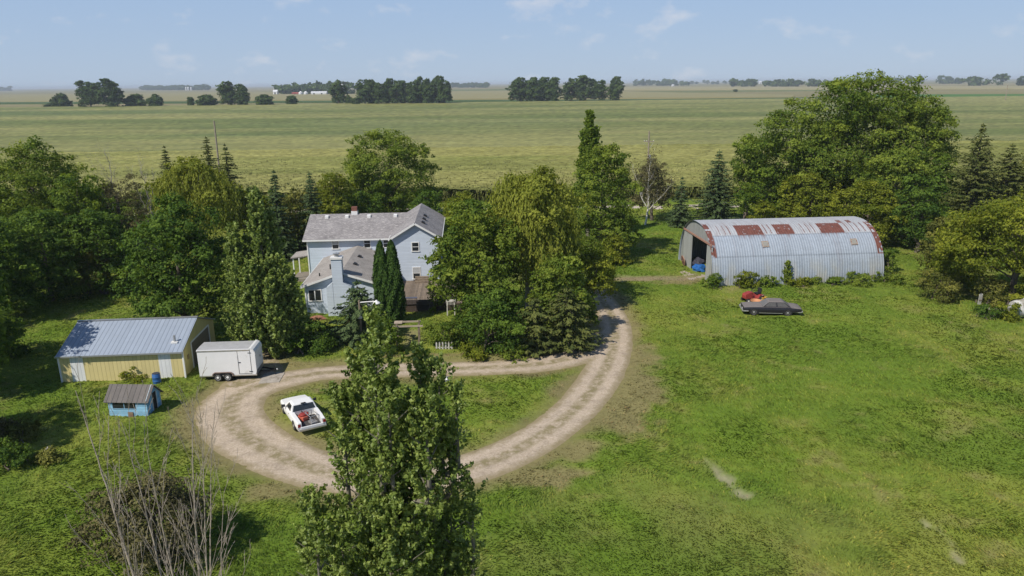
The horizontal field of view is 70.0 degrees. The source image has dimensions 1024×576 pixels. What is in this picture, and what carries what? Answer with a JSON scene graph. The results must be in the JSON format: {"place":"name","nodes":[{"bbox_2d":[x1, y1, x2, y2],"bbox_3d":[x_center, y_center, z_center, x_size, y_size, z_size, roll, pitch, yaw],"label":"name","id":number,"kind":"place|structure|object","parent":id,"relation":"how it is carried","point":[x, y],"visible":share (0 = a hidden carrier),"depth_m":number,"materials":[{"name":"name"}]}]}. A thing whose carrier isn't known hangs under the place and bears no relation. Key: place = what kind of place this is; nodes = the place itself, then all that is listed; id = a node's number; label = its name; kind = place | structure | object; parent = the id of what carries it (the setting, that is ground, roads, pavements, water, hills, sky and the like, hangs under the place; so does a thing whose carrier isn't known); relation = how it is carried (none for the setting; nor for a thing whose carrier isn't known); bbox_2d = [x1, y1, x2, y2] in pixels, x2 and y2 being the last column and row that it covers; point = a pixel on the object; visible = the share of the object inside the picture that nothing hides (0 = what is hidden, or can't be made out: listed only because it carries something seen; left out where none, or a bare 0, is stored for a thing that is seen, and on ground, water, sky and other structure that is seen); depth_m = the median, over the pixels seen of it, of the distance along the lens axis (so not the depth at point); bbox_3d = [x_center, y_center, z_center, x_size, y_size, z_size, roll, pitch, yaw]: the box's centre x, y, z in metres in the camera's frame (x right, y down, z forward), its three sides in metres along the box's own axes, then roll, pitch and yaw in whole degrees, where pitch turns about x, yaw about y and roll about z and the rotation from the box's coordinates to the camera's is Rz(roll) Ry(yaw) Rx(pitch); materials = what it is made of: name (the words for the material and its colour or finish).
{"place":"outdoors","nodes":[
{"label":"outdoors","id":0,"kind":"place"},
{"bbox_2d":[0,91,793,101],"bbox_3d":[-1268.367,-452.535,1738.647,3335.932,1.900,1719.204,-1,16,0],"label":"ripening field","id":1,"kind":"structure","parent":0,"point":[456,95],"depth_m":1247.79,"materials":[{"name":"plant"}]},
{"bbox_2d":[194,287,632,495],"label":"driveway","id":2,"kind":"structure","parent":0,"point":[256,436],"depth_m":50.54,"materials":[{"name":"beige gravel"}]},
{"bbox_2d":[0,97,847,103],"bbox_3d":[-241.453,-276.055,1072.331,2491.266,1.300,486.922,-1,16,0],"label":"ditch bank","id":3,"kind":"structure","parent":0,"point":[175,102],"depth_m":915.62,"materials":[{"name":"green plant"}]},
{"bbox_2d":[0,78,1023,575],"bbox_3d":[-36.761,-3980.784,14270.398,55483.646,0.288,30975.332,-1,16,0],"label":"ground","id":4,"kind":"structure","parent":0,"point":[556,462],"depth_m":46.58,"materials":[{"name":"green plant"}]},
{"bbox_2d":[0,239,22,369],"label":"broadleaf tree","id":5,"kind":"object","parent":4,"relation":"on","point":[4,358],"visible":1,"depth_m":54.28,"materials":[{"name":"green plant"}]},
{"bbox_2d":[0,304,32,358],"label":"shrub","id":6,"kind":"object","parent":4,"relation":"on","point":[14,329],"visible":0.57,"depth_m":61.66,"materials":[{"name":"green plant"}]},
{"bbox_2d":[0,436,34,473],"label":"weed clump","id":7,"kind":"object","parent":4,"relation":"on","point":[8,452],"visible":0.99,"depth_m":43.46,"materials":[{"name":"green plant"}]},
{"bbox_2d":[0,415,48,444],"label":"weed clump","id":8,"kind":"object","parent":4,"relation":"on","point":[32,427],"visible":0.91,"depth_m":46.95,"materials":[{"name":"green plant"}]},
{"bbox_2d":[0,218,51,313],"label":"broadleaf tree","id":9,"kind":"object","parent":4,"relation":"on","point":[11,252],"visible":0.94,"depth_m":70.54,"materials":[{"name":"green plant"}]},
{"bbox_2d":[26,445,67,468],"bbox_3d":[-28.105,10.267,44.378,2.118,1.146,1.852,5,17,21],"label":"weed clump","id":10,"kind":"object","parent":4,"relation":"on","point":[47,455],"visible":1,"depth_m":44.15,"materials":[{"name":"green plant"}]},
{"bbox_2d":[0,206,94,308],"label":"broadleaf tree","id":11,"kind":"object","parent":4,"relation":"on","point":[46,238],"visible":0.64,"depth_m":75.58,"materials":[{"name":"green plant"}]},
{"bbox_2d":[0,135,121,256],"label":"broadleaf tree","id":12,"kind":"object","parent":4,"relation":"on","point":[28,179],"visible":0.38,"depth_m":92.08,"materials":[{"name":"green plant"}]},
{"bbox_2d":[44,173,118,251],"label":"broadleaf tree","id":13,"kind":"object","parent":4,"relation":"on","point":[64,199],"visible":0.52,"depth_m":88.53,"materials":[{"name":"green plant"}]},
{"bbox_2d":[74,80,101,106],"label":"tree","id":14,"kind":"object","parent":4,"relation":"on","point":[84,94],"visible":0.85,"depth_m":767.33,"materials":[{"name":"green plant"}]},
{"bbox_2d":[49,208,138,293],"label":"broadleaf tree","id":15,"kind":"object","parent":4,"relation":"on","point":[106,227],"visible":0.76,"depth_m":77.96,"materials":[{"name":"green plant"}]},
{"bbox_2d":[69,243,120,294],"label":"shrub","id":16,"kind":"object","parent":4,"relation":"on","point":[88,256],"visible":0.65,"depth_m":78.28,"materials":[{"name":"green plant"}]},
{"bbox_2d":[89,78,124,106],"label":"tree","id":17,"kind":"object","parent":4,"relation":"on","point":[112,90],"visible":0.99,"depth_m":762.00,"materials":[{"name":"green plant"}]},
{"bbox_2d":[81,173,150,249],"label":"broadleaf tree","id":18,"kind":"object","parent":4,"relation":"on","point":[110,191],"visible":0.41,"depth_m":99.20,"materials":[{"name":"green plant"}]},
{"bbox_2d":[103,384,163,416],"bbox_3d":[-26.469,7.708,51.209,3.170,2.127,2.120,0,16,3],"label":"blue playhouse","id":19,"kind":"object","parent":4,"relation":"on","point":[139,396],"visible":0.95,"depth_m":50.52,"materials":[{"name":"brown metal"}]},
{"bbox_2d":[54,316,215,381],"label":"yellow shed","id":20,"kind":"structure","parent":4,"relation":"on","point":[112,349],"depth_m":56.88,"materials":[{"name":"metal"}]},
{"bbox_2d":[120,189,158,223],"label":"shrub","id":21,"kind":"object","parent":4,"relation":"on","point":[142,192],"visible":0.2,"depth_m":118.00,"materials":[{"name":"green plant"}]},
{"bbox_2d":[65,467,218,575],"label":"shrub","id":22,"kind":"object","parent":4,"relation":"on","point":[183,497],"visible":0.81,"depth_m":33.60,"materials":[{"name":"green plant"}]},
{"bbox_2d":[61,357,250,575],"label":"dead tree","id":23,"kind":"object","parent":4,"relation":"on","point":[194,517],"visible":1,"depth_m":23.01,"materials":[{"name":"grey plant"}]},
{"bbox_2d":[108,191,232,320],"bbox_3d":[-29.464,-1.637,64.071,11.642,13.564,11.403,-1,16,0],"label":"broadleaf tree","id":24,"kind":"object","parent":4,"relation":"on","point":[174,280],"visible":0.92,"depth_m":62.79,"materials":[{"name":"green plant"}]},
{"bbox_2d":[139,84,210,89],"bbox_3d":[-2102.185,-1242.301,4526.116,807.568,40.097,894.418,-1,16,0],"label":"distant wood","id":25,"kind":"object","parent":4,"relation":"on","point":[179,87],"visible":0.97,"depth_m":4474.38,"materials":[{"name":"green plant"}]},
{"bbox_2d":[140,154,249,259],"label":"willow tree","id":26,"kind":"object","parent":4,"relation":"on","point":[193,178],"visible":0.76,"depth_m":89.33,"materials":[{"name":"green plant"}]},
{"bbox_2d":[215,80,237,104],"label":"tree","id":27,"kind":"object","parent":4,"relation":"on","point":[226,92],"visible":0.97,"depth_m":785.64,"materials":[{"name":"green plant"}]},
{"bbox_2d":[214,144,248,227],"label":"pine tree","id":28,"kind":"object","parent":4,"relation":"on","point":[226,165],"visible":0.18,"depth_m":114.95,"materials":[{"name":"green plant"}]},
{"bbox_2d":[196,340,277,380],"bbox_3d":[-21.313,5.641,57.241,5.740,2.584,2.320,-2,16,-3],"label":"enclosed trailer","id":29,"kind":"object","parent":4,"relation":"on","point":[227,360],"visible":1,"depth_m":56.31,"materials":[{"name":"silver metal"}]},
{"bbox_2d":[219,185,312,357],"bbox_3d":[-20.620,-1.140,60.132,7.494,14.524,5.922,-1,16,0],"label":"poplar tree","id":30,"kind":"object","parent":4,"relation":"on","point":[264,293],"visible":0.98,"depth_m":59.49,"materials":[{"name":"green plant"}]},
{"bbox_2d":[265,170,301,262],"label":"spruce tree","id":31,"kind":"object","parent":4,"relation":"on","point":[288,248],"visible":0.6,"depth_m":94.26,"materials":[{"name":"green plant"}]},
{"bbox_2d":[275,187,307,250],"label":"broadleaf tree","id":32,"kind":"object","parent":4,"relation":"on","point":[296,214],"visible":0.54,"depth_m":97.27,"materials":[{"name":"green plant"}]},
{"bbox_2d":[283,325,310,354],"bbox_3d":[-18.490,4.251,61.664,2.793,3.221,3.990,-6,17,-20],"label":"shrub","id":33,"kind":"object","parent":4,"relation":"on","point":[293,344],"visible":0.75,"depth_m":61.11,"materials":[{"name":"green plant"}]},
{"bbox_2d":[280,395,326,431],"bbox_3d":[-14.241,8.259,49.614,2.340,1.420,5.180,-9,18,-29],"label":"pickup car","id":34,"kind":"object","parent":4,"relation":"on","point":[292,407],"visible":0.99,"depth_m":48.95,"materials":[{"name":"white paint"}]},
{"bbox_2d":[294,173,325,250],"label":"spruce tree","id":35,"kind":"object","parent":4,"relation":"on","point":[312,204],"visible":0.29,"depth_m":96.16,"materials":[{"name":"green plant"}]},
{"bbox_2d":[271,80,356,93],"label":"distant wood","id":36,"kind":"object","parent":4,"relation":"on","point":[294,87],"visible":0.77,"depth_m":1757.66,"materials":[{"name":"green plant"}]},
{"bbox_2d":[293,317,344,356],"bbox_3d":[-16.681,4.011,62.627,4.255,3.132,3.694,14,21,41],"label":"shrub","id":37,"kind":"object","parent":4,"relation":"on","point":[323,343],"visible":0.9,"depth_m":61.78,"materials":[{"name":"green plant"}]},
{"bbox_2d":[312,171,355,213],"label":"broadleaf tree","id":38,"kind":"object","parent":4,"relation":"on","point":[324,188],"visible":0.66,"depth_m":106.17,"materials":[{"name":"green plant"}]},
{"bbox_2d":[328,79,347,102],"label":"tree","id":39,"kind":"object","parent":4,"relation":"on","point":[338,93],"visible":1,"depth_m":793.77,"materials":[{"name":"green plant"}]},
{"bbox_2d":[338,191,383,213],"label":"shrub","id":40,"kind":"object","parent":4,"relation":"on","point":[373,207],"visible":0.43,"depth_m":111.37,"materials":[{"name":"green plant"}]},
{"bbox_2d":[323,280,399,349],"bbox_3d":[-13.291,2.054,64.280,6.656,6.103,6.433,-1,16,0],"label":"spruce tree","id":41,"kind":"object","parent":4,"relation":"on","point":[352,334],"visible":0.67,"depth_m":63.38,"materials":[{"name":"green plant"}]},
{"bbox_2d":[354,79,373,103],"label":"tree","id":42,"kind":"object","parent":4,"relation":"on","point":[364,96],"visible":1,"depth_m":770.30,"materials":[{"name":"green plant"}]},
{"bbox_2d":[290,203,444,315],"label":"farmhouse","id":43,"kind":"object","parent":4,"relation":"on","point":[339,253],"visible":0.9,"depth_m":81.43,"materials":[{"name":"blue"}]},
{"bbox_2d":[371,239,392,319],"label":"arborvitae","id":44,"kind":"object","parent":4,"relation":"on","point":[379,276],"visible":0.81,"depth_m":67.66,"materials":[{"name":"green plant"}]},
{"bbox_2d":[365,317,406,355],"bbox_3d":[-10.651,4.059,61.667,3.472,3.437,3.232,-1,16,0],"label":"shrub","id":45,"kind":"object","parent":4,"relation":"on","point":[395,337],"visible":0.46,"depth_m":61.18,"materials":[{"name":"green plant"}]},
{"bbox_2d":[290,302,490,575],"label":"poplar tree","id":46,"kind":"object","parent":4,"relation":"on","point":[396,521],"visible":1,"depth_m":16.88,"materials":[{"name":"green plant"}]},
{"bbox_2d":[338,128,448,212],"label":"broadleaf tree","id":47,"kind":"object","parent":4,"relation":"on","point":[393,200],"visible":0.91,"depth_m":115.69,"materials":[{"name":"green plant"}]},
{"bbox_2d":[384,239,406,324],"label":"arborvitae","id":48,"kind":"object","parent":4,"relation":"on","point":[395,291],"visible":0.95,"depth_m":68.02,"materials":[{"name":"green plant"}]},
{"bbox_2d":[387,80,406,102],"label":"tree","id":49,"kind":"object","parent":4,"relation":"on","point":[396,93],"visible":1,"depth_m":769.75,"materials":[{"name":"green plant"}]},
{"bbox_2d":[407,189,442,214],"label":"shrub","id":50,"kind":"object","parent":4,"relation":"on","point":[422,194],"visible":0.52,"depth_m":111.09,"materials":[{"name":"green plant"}]},
{"bbox_2d":[418,78,435,102],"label":"tree","id":51,"kind":"object","parent":4,"relation":"on","point":[428,89],"visible":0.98,"depth_m":764.98,"materials":[{"name":"green plant"}]},
{"bbox_2d":[403,280,461,311],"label":"shed","id":52,"kind":"structure","parent":4,"relation":"on","point":[414,289],"depth_m":74.28,"materials":[{"name":"brown wood"}]},
{"bbox_2d":[421,313,464,352],"bbox_3d":[-5.630,3.763,63.240,3.394,3.029,4.315,-12,20,-36],"label":"shrub","id":53,"kind":"object","parent":4,"relation":"on","point":[445,327],"visible":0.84,"depth_m":62.78,"materials":[{"name":"green plant"}]},
{"bbox_2d":[434,79,452,102],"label":"tree","id":54,"kind":"object","parent":4,"relation":"on","point":[444,91],"visible":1,"depth_m":764.08,"materials":[{"name":"green plant"}]},
{"bbox_2d":[440,190,481,251],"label":"broadleaf tree","id":55,"kind":"object","parent":4,"relation":"on","point":[465,195],"visible":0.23,"depth_m":92.90,"materials":[{"name":"green plant"}]},
{"bbox_2d":[418,198,526,313],"bbox_3d":[-3.504,-2.018,66.723,9.364,12.330,8.458,3,16,13],"label":"broadleaf tree","id":56,"kind":"object","parent":4,"relation":"on","point":[453,268],"visible":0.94,"depth_m":64.98,"materials":[{"name":"green plant"}]},
{"bbox_2d":[458,341,488,361],"bbox_3d":[-3.209,5.184,60.629,2.636,1.660,2.961,-1,16,0],"label":"shrub","id":57,"kind":"object","parent":4,"relation":"on","point":[476,353],"visible":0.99,"depth_m":60.15,"materials":[{"name":"green plant"}]},
{"bbox_2d":[453,287,531,353],"bbox_3d":[-1.705,2.867,61.057,6.844,5.900,5.866,-1,16,0],"label":"shrub","id":58,"kind":"object","parent":4,"relation":"on","point":[494,315],"visible":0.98,"depth_m":60.22,"materials":[{"name":"green plant"}]},
{"bbox_2d":[0,96,1023,205],"bbox_3d":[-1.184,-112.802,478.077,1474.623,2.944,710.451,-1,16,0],"label":"corn field","id":59,"kind":"structure","parent":4,"relation":"on","point":[480,147],"depth_m":296.74,"materials":[{"name":"green plant"}]},
{"bbox_2d":[505,77,525,100],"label":"tree","id":60,"kind":"object","parent":4,"relation":"on","point":[516,91],"visible":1,"depth_m":821.56,"materials":[{"name":"green plant"}]},
{"bbox_2d":[467,164,601,308],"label":"willow tree","id":61,"kind":"object","parent":4,"relation":"on","point":[539,210],"visible":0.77,"depth_m":67.86,"materials":[{"name":"green plant"}]},
{"bbox_2d":[525,77,544,100],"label":"tree","id":62,"kind":"object","parent":4,"relation":"on","point":[533,93],"visible":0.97,"depth_m":812.08,"materials":[{"name":"green plant"}]},
{"bbox_2d":[505,297,565,357],"bbox_3d":[1.981,2.973,61.543,5.403,5.187,5.095,-1,16,0],"label":"cedar tree","id":63,"kind":"object","parent":4,"relation":"on","point":[537,340],"visible":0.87,"depth_m":61.04,"materials":[{"name":"green plant"}]},
{"bbox_2d":[544,77,564,100],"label":"tree","id":64,"kind":"object","parent":4,"relation":"on","point":[552,93],"visible":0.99,"depth_m":805.21,"materials":[{"name":"green plant"}]},
{"bbox_2d":[521,252,601,329],"bbox_3d":[4.304,0.671,65.058,7.352,7.850,6.082,-1,16,0],"label":"broadleaf tree","id":65,"kind":"object","parent":4,"relation":"on","point":[556,277],"visible":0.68,"depth_m":63.98,"materials":[{"name":"green plant"}]},
{"bbox_2d":[534,286,604,353],"bbox_3d":[4.533,2.473,62.045,7.344,5.826,6.447,-1,16,0],"label":"cedar tree","id":66,"kind":"object","parent":4,"relation":"on","point":[572,339],"visible":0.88,"depth_m":61.24,"materials":[{"name":"green plant"}]},
{"bbox_2d":[574,75,595,100],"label":"tree","id":67,"kind":"object","parent":4,"relation":"on","point":[585,91],"visible":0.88,"depth_m":841.96,"materials":[{"name":"green plant"}]},
{"bbox_2d":[576,109,602,236],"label":"poplar tree","id":68,"kind":"object","parent":4,"relation":"on","point":[589,137],"visible":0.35,"depth_m":101.59,"materials":[{"name":"green plant"}]},
{"bbox_2d":[562,240,621,306],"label":"broadleaf tree","id":69,"kind":"object","parent":4,"relation":"on","point":[595,280],"visible":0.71,"depth_m":72.37,"materials":[{"name":"green plant"}]},
{"bbox_2d":[570,141,644,247],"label":"broadleaf tree","id":70,"kind":"object","parent":4,"relation":"on","point":[614,218],"visible":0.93,"depth_m":91.59,"materials":[{"name":"green plant"}]},
{"bbox_2d":[605,76,624,99],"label":"tree","id":71,"kind":"object","parent":4,"relation":"on","point":[616,87],"visible":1,"depth_m":831.09,"materials":[{"name":"green plant"}]},
{"bbox_2d":[602,232,633,267],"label":"shrub","id":72,"kind":"object","parent":4,"relation":"on","point":[618,243],"visible":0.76,"depth_m":89.88,"materials":[{"name":"green plant"}]},
{"bbox_2d":[626,158,674,220],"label":"broadleaf tree","id":73,"kind":"object","parent":4,"relation":"on","point":[637,200],"visible":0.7,"depth_m":117.64,"materials":[{"name":"green plant"}]},
{"bbox_2d":[625,138,680,224],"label":"birch tree","id":74,"kind":"object","parent":4,"relation":"on","point":[648,190],"visible":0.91,"depth_m":114.50,"materials":[{"name":"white plant"}]},
{"bbox_2d":[665,177,694,227],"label":"spruce tree","id":75,"kind":"object","parent":4,"relation":"on","point":[680,218],"visible":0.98,"depth_m":113.14,"materials":[{"name":"green plant"}]},
{"bbox_2d":[687,149,743,219],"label":"spruce tree","id":76,"kind":"object","parent":4,"relation":"on","point":[720,209],"visible":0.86,"depth_m":115.58,"materials":[{"name":"green plant"}]},
{"bbox_2d":[733,269,759,287],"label":"shrub","id":77,"kind":"object","parent":4,"relation":"on","point":[745,283],"visible":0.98,"depth_m":79.78,"materials":[{"name":"green plant"}]},
{"bbox_2d":[729,133,766,218],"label":"broadleaf tree","id":78,"kind":"object","parent":4,"relation":"on","point":[737,176],"visible":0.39,"depth_m":116.33,"materials":[{"name":"green plant"}]},
{"bbox_2d":[745,200,782,218],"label":"shrub","id":79,"kind":"object","parent":4,"relation":"on","point":[757,209],"visible":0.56,"depth_m":109.65,"materials":[{"name":"green plant"}]},
{"bbox_2d":[731,160,797,218],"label":"broadleaf tree","id":80,"kind":"object","parent":4,"relation":"on","point":[751,194],"visible":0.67,"depth_m":111.90,"materials":[{"name":"green plant"}]},
{"bbox_2d":[739,298,802,315],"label":"parked sedan","id":81,"kind":"object","parent":4,"relation":"on","point":[775,305],"visible":1,"depth_m":70.46,"materials":[{"name":"black paint"}]},
{"bbox_2d":[728,78,821,86],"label":"distant wood","id":82,"kind":"object","parent":4,"relation":"on","point":[748,82],"visible":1,"depth_m":2427.93,"materials":[{"name":"green plant"}]},
{"bbox_2d":[678,216,883,285],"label":"arched shed","id":83,"kind":"structure","parent":4,"relation":"on","point":[825,248],"depth_m":81.87,"materials":[{"name":"silver metal"}]},
{"bbox_2d":[776,170,842,217],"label":"broadleaf tree","id":84,"kind":"object","parent":4,"relation":"on","point":[808,198],"visible":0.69,"depth_m":107.22,"materials":[{"name":"green plant"}]},
{"bbox_2d":[732,68,962,215],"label":"broadleaf tree","id":85,"kind":"object","parent":4,"relation":"on","point":[816,155],"visible":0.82,"depth_m":107.08,"materials":[{"name":"green plant"}]},
{"bbox_2d":[840,271,874,286],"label":"shrub","id":86,"kind":"object","parent":4,"relation":"on","point":[860,280],"visible":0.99,"depth_m":80.53,"materials":[{"name":"green plant"}]},
{"bbox_2d":[823,179,913,246],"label":"broadleaf tree","id":87,"kind":"object","parent":4,"relation":"on","point":[880,193],"visible":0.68,"depth_m":97.44,"materials":[{"name":"green plant"}]},
{"bbox_2d":[844,146,942,237],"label":"broadleaf tree","id":88,"kind":"object","parent":4,"relation":"on","point":[894,157],"visible":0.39,"depth_m":101.18,"materials":[{"name":"green plant"}]},
{"bbox_2d":[879,173,961,252],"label":"broadleaf tree","id":89,"kind":"object","parent":4,"relation":"on","point":[916,225],"visible":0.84,"depth_m":93.77,"materials":[{"name":"green plant"}]},
{"bbox_2d":[913,150,959,218],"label":"broadleaf tree","id":90,"kind":"object","parent":4,"relation":"on","point":[941,167],"visible":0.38,"depth_m":102.16,"materials":[{"name":"green plant"}]},
{"bbox_2d":[911,272,965,304],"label":"shrub","id":91,"kind":"object","parent":4,"relation":"on","point":[951,286],"visible":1,"depth_m":74.25,"materials":[{"name":"green plant"}]},
{"bbox_2d":[913,216,976,280],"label":"broadleaf tree","id":92,"kind":"object","parent":4,"relation":"on","point":[936,224],"visible":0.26,"depth_m":81.14,"materials":[{"name":"green plant"}]},
{"bbox_2d":[912,123,1011,249],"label":"spruce tree","id":93,"kind":"object","parent":4,"relation":"on","point":[972,193],"visible":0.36,"depth_m":94.90,"materials":[{"name":"green plant"}]},
{"bbox_2d":[921,217,1002,291],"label":"broadleaf tree","id":94,"kind":"object","parent":4,"relation":"on","point":[941,264],"visible":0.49,"depth_m":76.15,"materials":[{"name":"green plant"}]},
{"bbox_2d":[933,187,1023,304],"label":"broadleaf tree","id":95,"kind":"object","parent":4,"relation":"on","point":[989,220],"visible":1,"depth_m":70.67,"materials":[{"name":"green plant"}]},
{"bbox_2d":[952,144,1023,249],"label":"spruce tree","id":96,"kind":"object","parent":4,"relation":"on","point":[1014,185],"visible":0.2,"depth_m":94.86,"materials":[{"name":"green plant"}]},
{"bbox_2d":[970,304,1008,319],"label":"shrub","id":97,"kind":"object","parent":4,"relation":"on","point":[983,310],"visible":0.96,"depth_m":68.94,"materials":[{"name":"green plant"}]},
{"bbox_2d":[969,274,1013,308],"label":"shrub","id":98,"kind":"object","parent":4,"relation":"on","point":[1001,285],"visible":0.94,"depth_m":72.61,"materials":[{"name":"green plant"}]},
{"bbox_2d":[959,73,1023,85],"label":"distant wood","id":99,"kind":"object","parent":4,"relation":"on","point":[975,80],"visible":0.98,"depth_m":2120.05,"materials":[{"name":"green plant"}]},
{"bbox_2d":[997,301,1022,322],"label":"shrub","id":100,"kind":"object","parent":4,"relation":"on","point":[1012,315],"visible":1,"depth_m":67.90,"materials":[{"name":"green plant"}]},
{"bbox_2d":[0,0,1023,88],"label":"sky","id":101,"kind":"structure","parent":0,"point":[44,43],"materials":[{"name":"blue"}]},
{"bbox_2d":[608,86,1023,89],"bbox_3d":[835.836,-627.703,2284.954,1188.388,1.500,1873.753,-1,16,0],"label":"pale field","id":102,"kind":"structure","parent":0,"point":[798,88],"depth_m":1893.83,"materials":[{"name":"plant"}]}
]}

